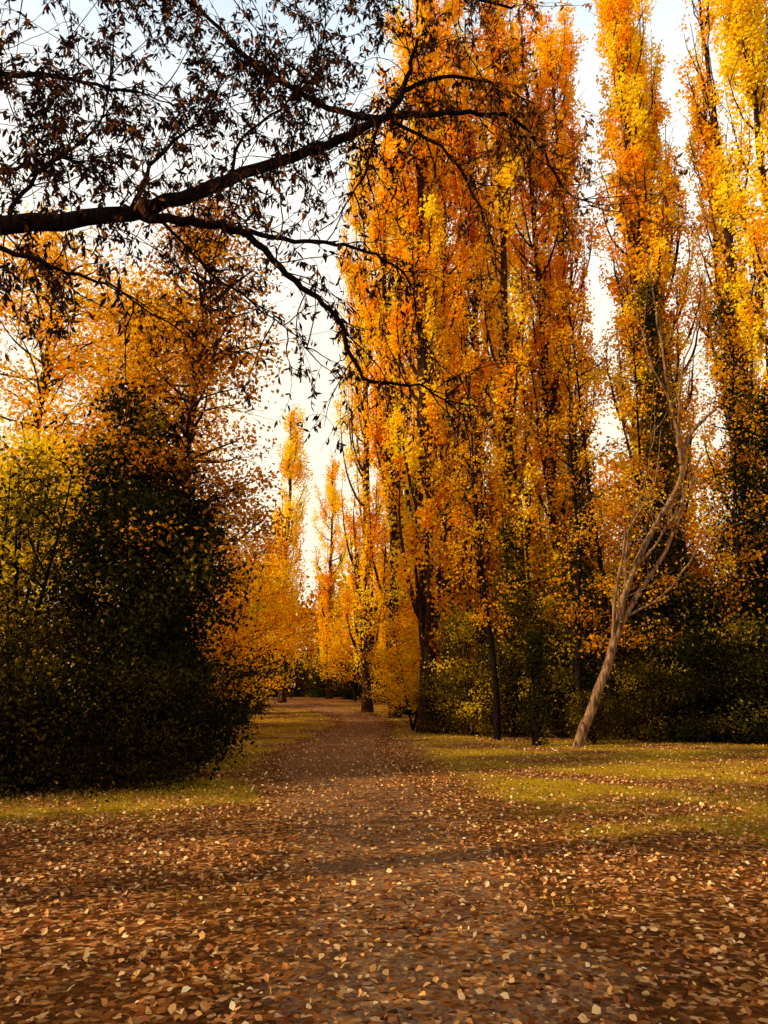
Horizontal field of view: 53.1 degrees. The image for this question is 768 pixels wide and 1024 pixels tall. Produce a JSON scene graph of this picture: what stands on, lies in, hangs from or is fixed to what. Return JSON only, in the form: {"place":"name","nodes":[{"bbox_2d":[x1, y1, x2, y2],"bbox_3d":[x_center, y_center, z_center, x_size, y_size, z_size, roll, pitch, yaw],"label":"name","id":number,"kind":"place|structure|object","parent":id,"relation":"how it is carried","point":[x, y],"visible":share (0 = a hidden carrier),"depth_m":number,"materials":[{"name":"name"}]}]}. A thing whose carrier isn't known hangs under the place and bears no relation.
{"place":"outdoors","nodes":[
{"label":"outdoors","id":0,"kind":"place"},
{"bbox_2d":[0,693,767,1023],"bbox_3d":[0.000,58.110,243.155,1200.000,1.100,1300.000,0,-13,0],"label":"ground","id":1,"kind":"structure","parent":0,"point":[60,981],"depth_m":6.98,"materials":[{"name":"brown soil"}]},
{"bbox_2d":[0,279,29,427],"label":"autumn tree","id":2,"kind":"object","parent":1,"relation":"on","point":[25,393],"visible":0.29,"depth_m":32.73,"materials":[{"name":"orange plant"}]},
{"bbox_2d":[0,659,35,792],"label":"bramble thicket","id":3,"kind":"object","parent":1,"relation":"on","point":[2,755],"visible":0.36,"depth_m":12.79,"materials":[{"name":"green plant"}]},
{"bbox_2d":[0,414,74,613],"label":"yellow tree","id":4,"kind":"object","parent":1,"relation":"on","point":[9,448],"visible":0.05,"depth_m":26.09,"materials":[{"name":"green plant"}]},
{"bbox_2d":[0,465,103,747],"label":"yellow tree","id":5,"kind":"object","parent":1,"relation":"on","point":[11,547],"visible":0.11,"depth_m":18.75,"materials":[{"name":"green plant"}]},
{"bbox_2d":[0,410,114,665],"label":"yellow tree","id":6,"kind":"object","parent":1,"relation":"on","point":[35,439],"visible":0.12,"depth_m":23.16,"materials":[{"name":"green plant"}]},
{"bbox_2d":[0,423,122,774],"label":"autumn shrub","id":7,"kind":"object","parent":1,"relation":"on","point":[23,513],"visible":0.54,"depth_m":16.31,"materials":[{"name":"yellow plant"}]},
{"bbox_2d":[0,194,146,618],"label":"autumn tree","id":8,"kind":"object","parent":1,"relation":"on","point":[43,394],"visible":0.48,"depth_m":29.86,"materials":[{"name":"orange plant"}]},
{"bbox_2d":[0,592,155,797],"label":"bramble thicket","id":9,"kind":"object","parent":1,"relation":"on","point":[13,640],"visible":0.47,"depth_m":13.14,"materials":[{"name":"green plant"}]},
{"bbox_2d":[20,428,153,682],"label":"yellow tree","id":10,"kind":"object","parent":1,"relation":"on","point":[75,520],"visible":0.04,"depth_m":27.14,"materials":[{"name":"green plant"}]},
{"bbox_2d":[0,629,240,802],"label":"bramble thicket","id":11,"kind":"object","parent":1,"relation":"on","point":[31,785],"visible":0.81,"depth_m":12.63,"materials":[{"name":"green plant"}]},
{"bbox_2d":[0,622,252,787],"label":"bramble thicket","id":12,"kind":"object","parent":1,"relation":"on","point":[149,710],"visible":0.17,"depth_m":13.84,"materials":[{"name":"green plant"}]},
{"bbox_2d":[13,649,244,796],"bbox_3d":[-4.598,3.888,13.582,3.912,2.864,3.789,12,-18,-41],"label":"bramble thicket","id":13,"kind":"object","parent":1,"relation":"on","point":[118,776],"visible":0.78,"depth_m":13.15,"materials":[{"name":"green plant"}]},
{"bbox_2d":[26,257,232,599],"bbox_3d":[-12.112,-1.861,36.424,9.938,23.565,10.154,-8,-16,32],"label":"autumn tree","id":14,"kind":"object","parent":1,"relation":"on","point":[131,291],"visible":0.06,"depth_m":37.19,"materials":[{"name":"orange plant"}]},
{"bbox_2d":[18,367,256,771],"bbox_3d":[-5.240,1.223,16.065,4.954,8.380,4.655,0,-13,0],"label":"ivy covered tree","id":15,"kind":"object","parent":1,"relation":"on","point":[105,516],"visible":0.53,"depth_m":15.75,"materials":[{"name":"green plant"}]},
{"bbox_2d":[16,263,262,581],"bbox_3d":[-9.381,-0.965,29.727,9.231,18.852,9.034,0,-13,0],"label":"autumn tree","id":16,"kind":"object","parent":1,"relation":"on","point":[138,345],"visible":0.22,"depth_m":29.80,"materials":[{"name":"orange plant"}]},
{"bbox_2d":[65,456,264,785],"bbox_3d":[-4.384,2.199,15.658,4.220,6.288,4.252,6,-14,-24],"label":"ivy covered tree","id":17,"kind":"object","parent":1,"relation":"on","point":[160,616],"visible":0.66,"depth_m":15.01,"materials":[{"name":"green plant"}]},
{"bbox_2d":[75,643,268,769],"bbox_3d":[-4.681,4.435,16.717,4.695,3.437,4.546,-6,-14,22],"label":"bramble thicket","id":18,"kind":"object","parent":1,"relation":"on","point":[230,703],"visible":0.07,"depth_m":16.96,"materials":[{"name":"green plant"}]},
{"bbox_2d":[67,465,284,716],"bbox_3d":[-6.041,2.626,21.602,6.353,8.198,7.182,0,-13,0],"label":"autumn tree","id":19,"kind":"object","parent":1,"relation":"on","point":[230,619],"visible":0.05,"depth_m":22.29,"materials":[{"name":"orange plant"}]},
{"bbox_2d":[66,184,332,773],"bbox_3d":[-4.201,-1.321,17.250,5.551,13.860,5.481,8,-16,-32],"label":"autumn tree","id":20,"kind":"object","parent":1,"relation":"on","point":[192,401],"visible":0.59,"depth_m":17.11,"materials":[{"name":"orange plant"}]},
{"bbox_2d":[135,516,320,719],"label":"autumn tree","id":21,"kind":"object","parent":1,"relation":"on","point":[269,548],"visible":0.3,"depth_m":32.84,"materials":[{"name":"orange plant"}]},
{"bbox_2d":[194,663,268,724],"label":"evergreen shrub","id":22,"kind":"object","parent":1,"relation":"on","point":[237,703],"visible":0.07,"depth_m":35.75,"materials":[{"name":"green plant"}]},
{"bbox_2d":[187,568,294,681],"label":"autumn tree","id":23,"kind":"object","parent":1,"relation":"on","point":[246,611],"visible":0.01,"depth_m":54.01,"materials":[{"name":"orange plant"}]},
{"bbox_2d":[211,659,281,713],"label":"evergreen shrub","id":24,"kind":"object","parent":1,"relation":"on","point":[258,709],"visible":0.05,"depth_m":45.60,"materials":[{"name":"green plant"}]},
{"bbox_2d":[185,634,317,762],"bbox_3d":[-4.768,4.722,19.311,5.846,3.364,5.538,-3,-13,12],"label":"bramble thicket","id":25,"kind":"object","parent":1,"relation":"on","point":[250,671],"visible":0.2,"depth_m":19.67,"materials":[{"name":"green plant"}]},
{"bbox_2d":[207,536,340,711],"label":"autumn tree","id":26,"kind":"object","parent":1,"relation":"on","point":[272,573],"visible":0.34,"depth_m":42.05,"materials":[{"name":"orange plant"}]},
{"bbox_2d":[239,582,312,694],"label":"autumn tree","id":27,"kind":"object","parent":1,"relation":"on","point":[294,648],"visible":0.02,"depth_m":81.20,"materials":[{"name":"orange plant"}]},
{"bbox_2d":[261,404,313,702],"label":"poplar tree","id":28,"kind":"object","parent":1,"relation":"on","point":[291,454],"visible":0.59,"depth_m":63.15,"materials":[{"name":"orange plant"}]},
{"bbox_2d":[268,650,316,696],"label":"evergreen shrub","id":29,"kind":"object","parent":1,"relation":"on","point":[294,693],"visible":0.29,"depth_m":83.78,"materials":[{"name":"green plant"}]},
{"bbox_2d":[302,652,350,697],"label":"evergreen shrub","id":30,"kind":"object","parent":1,"relation":"on","point":[318,690],"visible":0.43,"depth_m":75.72,"materials":[{"name":"green plant"}]},
{"bbox_2d":[308,450,354,698],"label":"poplar tree","id":31,"kind":"object","parent":1,"relation":"on","point":[331,491],"visible":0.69,"depth_m":72.56,"materials":[{"name":"orange plant"}]},
{"bbox_2d":[296,576,382,700],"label":"autumn tree","id":32,"kind":"object","parent":1,"relation":"on","point":[349,650],"visible":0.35,"depth_m":64.48,"materials":[{"name":"orange plant"}]},
{"bbox_2d":[319,652,373,699],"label":"evergreen shrub","id":33,"kind":"object","parent":1,"relation":"on","point":[343,695],"visible":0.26,"depth_m":67.62,"materials":[{"name":"green plant"}]},
{"bbox_2d":[0,0,718,521],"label":"overhanging tree","id":34,"kind":"object","parent":1,"relation":"on","point":[146,208],"visible":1,"depth_m":8.03,"materials":[{"name":"brown plant"}]},
{"bbox_2d":[324,131,396,711],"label":"poplar tree","id":35,"kind":"object","parent":1,"relation":"on","point":[364,638],"visible":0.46,"depth_m":50.45,"materials":[{"name":"orange plant"}]},
{"bbox_2d":[355,655,388,702],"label":"evergreen shrub","id":36,"kind":"object","parent":1,"relation":"on","point":[376,683],"visible":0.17,"depth_m":59.80,"materials":[{"name":"green plant"}]},
{"bbox_2d":[344,592,414,691],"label":"autumn tree","id":37,"kind":"object","parent":1,"relation":"on","point":[374,675],"visible":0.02,"depth_m":54.35,"materials":[{"name":"orange plant"}]},
{"bbox_2d":[343,88,418,717],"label":"poplar tree","id":38,"kind":"object","parent":1,"relation":"on","point":[376,430],"visible":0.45,"depth_m":44.97,"materials":[{"name":"orange plant"}]},
{"bbox_2d":[0,703,767,1023],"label":"leaf litter","id":39,"kind":"object","parent":1,"relation":"on","point":[206,1004],"visible":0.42,"depth_m":7.07,"materials":[{"name":"orange plant"}]},
{"bbox_2d":[0,714,767,921],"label":"grass","id":40,"kind":"structure","parent":1,"relation":"on","point":[457,749],"depth_m":12.92,"materials":[{"name":"green plant"}]},
{"bbox_2d":[20,561,757,696],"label":"distant trees","id":41,"kind":"object","parent":1,"relation":"on","point":[308,610],"visible":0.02,"depth_m":94.27,"materials":[{"name":"orange plant"}]},
{"bbox_2d":[360,177,417,708],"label":"poplar tree","id":42,"kind":"object","parent":1,"relation":"on","point":[408,365],"visible":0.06,"depth_m":52.20,"materials":[{"name":"orange plant"}]},
{"bbox_2d":[382,682,418,714],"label":"evergreen shrub","id":43,"kind":"object","parent":1,"relation":"on","point":[406,710],"visible":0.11,"depth_m":44.11,"materials":[{"name":"green plant"}]},
{"bbox_2d":[356,617,470,730],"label":"autumn tree","id":44,"kind":"object","parent":1,"relation":"on","point":[402,672],"visible":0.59,"depth_m":32.35,"materials":[{"name":"orange plant"}]},
{"bbox_2d":[368,601,471,703],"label":"autumn tree","id":45,"kind":"object","parent":1,"relation":"on","point":[410,615],"visible":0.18,"depth_m":38.16,"materials":[{"name":"orange plant"}]},
{"bbox_2d":[372,0,476,732],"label":"poplar tree","id":46,"kind":"object","parent":1,"relation":"on","point":[422,545],"visible":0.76,"depth_m":34.20,"materials":[{"name":"orange plant"}]},
{"bbox_2d":[354,552,497,716],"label":"autumn tree","id":47,"kind":"object","parent":1,"relation":"on","point":[411,576],"visible":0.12,"depth_m":40.61,"materials":[{"name":"orange plant"}]},
{"bbox_2d":[378,539,475,701],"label":"autumn tree","id":48,"kind":"object","parent":1,"relation":"on","point":[464,601],"depth_m":50.65,"materials":[{"name":"orange plant"}]},
{"bbox_2d":[397,664,472,733],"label":"understorey shrub","id":49,"kind":"object","parent":1,"relation":"on","point":[435,706],"visible":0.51,"depth_m":30.30,"materials":[{"name":"green plant"}]},
{"bbox_2d":[383,0,489,726],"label":"poplar tree","id":50,"kind":"object","parent":1,"relation":"on","point":[441,60],"visible":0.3,"depth_m":38.78,"materials":[{"name":"orange plant"}]},
{"bbox_2d":[412,70,480,649],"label":"poplar tree","id":51,"kind":"object","parent":1,"relation":"on","point":[451,386],"visible":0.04,"depth_m":47.88,"materials":[{"name":"orange plant"}]},
{"bbox_2d":[214,699,714,1023],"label":"footpath","id":52,"kind":"structure","parent":1,"relation":"on","point":[441,943],"depth_m":5.38,"materials":[{"name":"brown soil"}]},
{"bbox_2d":[413,594,519,735],"bbox_3d":[3.293,5.952,29.383,4.332,5.204,4.326,0,-13,0],"label":"understorey shrub","id":53,"kind":"object","parent":1,"relation":"on","point":[465,637],"visible":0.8,"depth_m":28.92,"materials":[{"name":"green plant"}]},
{"bbox_2d":[414,349,530,739],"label":"slender tree","id":54,"kind":"object","parent":1,"relation":"on","point":[486,613],"visible":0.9,"depth_m":27.91,"materials":[{"name":"orange plant"}]},
{"bbox_2d":[445,4,517,724],"bbox_3d":[4.983,-10.011,40.640,4.196,41.634,4.959,-7,-15,26],"label":"poplar tree","id":55,"kind":"object","parent":1,"relation":"on","point":[457,339],"visible":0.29,"depth_m":39.60,"materials":[{"name":"orange plant"}]},
{"bbox_2d":[443,629,575,738],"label":"understorey shrub","id":56,"kind":"object","parent":1,"relation":"on","point":[507,653],"visible":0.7,"depth_m":27.71,"materials":[{"name":"green plant"}]},
{"bbox_2d":[470,72,548,613],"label":"poplar tree","id":57,"kind":"object","parent":1,"relation":"on","point":[508,288],"visible":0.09,"depth_m":46.84,"materials":[{"name":"orange plant"}]},
{"bbox_2d":[457,542,563,687],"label":"autumn tree","id":58,"kind":"object","parent":1,"relation":"on","point":[472,580],"visible":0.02,"depth_m":37.12,"materials":[{"name":"orange plant"}]},
{"bbox_2d":[486,504,535,733],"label":"ivy covered tree","id":59,"kind":"object","parent":1,"relation":"on","point":[508,557],"visible":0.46,"depth_m":31.15,"materials":[{"name":"green plant"}]},
{"bbox_2d":[458,0,572,728],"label":"poplar tree","id":60,"kind":"object","parent":1,"relation":"on","point":[500,394],"visible":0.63,"depth_m":35.27,"materials":[{"name":"orange plant"}]},
{"bbox_2d":[514,619,556,746],"bbox_3d":[4.634,5.371,24.056,1.288,3.947,1.056,-1,-13,6],"label":"ivy covered stump","id":61,"kind":"object","parent":1,"relation":"on","point":[533,663],"visible":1,"depth_m":23.88,"materials":[{"name":"green plant"}]},
{"bbox_2d":[469,584,602,737],"bbox_3d":[5.840,5.570,29.311,4.944,5.947,4.950,6,-14,-24],"label":"understorey shrub","id":62,"kind":"object","parent":1,"relation":"on","point":[529,610],"visible":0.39,"depth_m":29.13,"materials":[{"name":"green plant"}]},
{"bbox_2d":[468,509,614,679],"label":"autumn tree","id":63,"kind":"object","parent":1,"relation":"on","point":[549,541],"visible":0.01,"depth_m":49.20,"materials":[{"name":"orange plant"}]},
{"bbox_2d":[488,0,607,727],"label":"poplar tree","id":64,"kind":"object","parent":1,"relation":"on","point":[549,389],"visible":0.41,"depth_m":37.83,"materials":[{"name":"orange plant"}]},
{"bbox_2d":[507,561,630,733],"bbox_3d":[7.571,5.319,30.633,5.871,7.062,5.879,-11,-17,40],"label":"understorey shrub","id":65,"kind":"object","parent":1,"relation":"on","point":[551,589],"visible":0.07,"depth_m":30.76,"materials":[{"name":"green plant"}]},
{"bbox_2d":[512,0,630,657],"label":"poplar tree","id":66,"kind":"object","parent":1,"relation":"on","point":[557,56],"visible":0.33,"depth_m":43.14,"materials":[{"name":"orange plant"}]},
{"bbox_2d":[522,315,629,720],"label":"slender tree","id":67,"kind":"object","parent":1,"relation":"on","point":[575,612],"visible":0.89,"depth_m":27.82,"materials":[{"name":"orange plant"}]},
{"bbox_2d":[554,422,608,738],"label":"ivy covered tree","id":68,"kind":"object","parent":1,"relation":"on","point":[585,574],"visible":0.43,"depth_m":27.98,"materials":[{"name":"green plant"}]},
{"bbox_2d":[524,624,642,738],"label":"understorey shrub","id":69,"kind":"object","parent":1,"relation":"on","point":[564,676],"visible":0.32,"depth_m":27.30,"materials":[{"name":"green plant"}]},
{"bbox_2d":[554,682,626,744],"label":"understorey shrub","id":70,"kind":"object","parent":1,"relation":"on","point":[592,734],"visible":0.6,"depth_m":24.45,"materials":[{"name":"green plant"}]},
{"bbox_2d":[538,275,648,740],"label":"slender tree","id":71,"kind":"object","parent":1,"relation":"on","point":[605,616],"visible":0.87,"depth_m":28.49,"materials":[{"name":"orange plant"}]},
{"bbox_2d":[543,571,687,736],"bbox_3d":[8.957,5.349,29.145,5.253,6.319,5.260,4,-14,-16],"label":"understorey shrub","id":72,"kind":"object","parent":1,"relation":"on","point":[634,623],"visible":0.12,"depth_m":28.76,"materials":[{"name":"green plant"}]},
{"bbox_2d":[544,447,727,658],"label":"autumn tree","id":73,"kind":"object","parent":1,"relation":"on","point":[621,484],"visible":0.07,"depth_m":44.69,"materials":[{"name":"orange plant"}]},
{"bbox_2d":[585,0,699,523],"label":"poplar tree","id":74,"kind":"object","parent":1,"relation":"on","point":[615,18],"visible":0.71,"depth_m":37.61,"materials":[{"name":"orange plant"}]},
{"bbox_2d":[599,304,699,739],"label":"slender tree","id":75,"kind":"object","parent":1,"relation":"on","point":[642,516],"visible":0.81,"depth_m":28.35,"materials":[{"name":"orange plant"}]},
{"bbox_2d":[563,431,742,645],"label":"autumn tree","id":76,"kind":"object","parent":1,"relation":"on","point":[700,477],"visible":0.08,"depth_m":46.65,"materials":[{"name":"orange plant"}]},
{"bbox_2d":[598,0,713,581],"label":"poplar tree","id":77,"kind":"object","parent":1,"relation":"on","point":[657,144],"visible":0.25,"depth_m":39.92,"materials":[{"name":"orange plant"}]},
{"bbox_2d":[596,650,716,742],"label":"understorey shrub","id":78,"kind":"object","parent":1,"relation":"on","point":[647,698],"visible":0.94,"depth_m":25.46,"materials":[{"name":"green plant"}]},
{"bbox_2d":[601,488,718,731],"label":"evergreen tree","id":79,"kind":"object","parent":1,"relation":"on","point":[638,546],"visible":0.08,"depth_m":31.79,"materials":[{"name":"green plant"}]},
{"bbox_2d":[626,257,695,707],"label":"ivy covered tree","id":80,"kind":"object","parent":1,"relation":"on","point":[650,319],"visible":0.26,"depth_m":35.18,"materials":[{"name":"green plant"}]},
{"bbox_2d":[572,190,754,747],"bbox_3d":[9.206,-1.738,25.310,5.870,18.464,4.440,-8,-16,32],"label":"leaning tree","id":81,"kind":"object","parent":1,"relation":"on","point":[619,619],"visible":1,"depth_m":24.66,"materials":[{"name":"brown plant"}]},
{"bbox_2d":[629,360,698,737],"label":"ivy covered tree","id":82,"kind":"object","parent":1,"relation":"on","point":[671,565],"visible":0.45,"depth_m":29.37,"materials":[{"name":"green plant"}]},
{"bbox_2d":[601,545,734,735],"bbox_3d":[10.834,5.083,29.587,5.871,7.063,5.879,-8,-16,32],"label":"understorey shrub","id":83,"kind":"object","parent":1,"relation":"on","point":[693,584],"visible":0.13,"depth_m":28.66,"materials":[{"name":"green plant"}]},
{"bbox_2d":[630,570,767,743],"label":"evergreen shrub","id":84,"kind":"object","parent":1,"relation":"on","point":[700,617],"visible":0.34,"depth_m":26.68,"materials":[{"name":"green plant"}]},
{"bbox_2d":[633,629,767,745],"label":"evergreen shrub","id":85,"kind":"object","parent":1,"relation":"on","point":[690,688],"visible":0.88,"depth_m":24.89,"materials":[{"name":"green plant"}]},
{"bbox_2d":[673,0,767,584],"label":"poplar tree","id":86,"kind":"object","parent":1,"relation":"on","point":[726,250],"visible":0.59,"depth_m":35.18,"materials":[{"name":"yellow plant"}]},
{"bbox_2d":[675,62,767,711],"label":"poplar tree","id":87,"kind":"object","parent":1,"relation":"on","point":[692,144],"visible":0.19,"depth_m":43.18,"materials":[{"name":"orange plant"}]},
{"bbox_2d":[681,297,767,742],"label":"slender tree","id":88,"kind":"object","parent":1,"relation":"on","point":[737,540],"visible":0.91,"depth_m":27.16,"materials":[{"name":"orange plant"}]},
{"bbox_2d":[683,380,767,719],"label":"evergreen tree","id":89,"kind":"object","parent":1,"relation":"on","point":[763,406],"visible":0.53,"depth_m":28.37,"materials":[{"name":"green plant"}]},
{"bbox_2d":[684,437,767,644],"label":"autumn tree","id":90,"kind":"object","parent":1,"relation":"on","point":[720,459],"visible":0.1,"depth_m":46.33,"materials":[{"name":"orange plant"}]},
{"bbox_2d":[693,612,767,745],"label":"evergreen shrub","id":91,"kind":"object","parent":1,"relation":"on","point":[761,672],"visible":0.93,"depth_m":24.12,"materials":[{"name":"green plant"}]},
{"bbox_2d":[699,288,767,700],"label":"ivy covered tree","id":92,"kind":"object","parent":1,"relation":"on","point":[719,314],"visible":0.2,"depth_m":32.47,"materials":[{"name":"green plant"}]},
{"bbox_2d":[701,0,767,584],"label":"poplar tree","id":93,"kind":"object","parent":1,"relation":"on","point":[746,37],"visible":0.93,"depth_m":33.09,"materials":[{"name":"yellow plant"}]},
{"bbox_2d":[0,0,767,686],"label":"sky","id":94,"kind":"structure","parent":0,"point":[668,15],"materials":[{"name":"white"}]}
]}

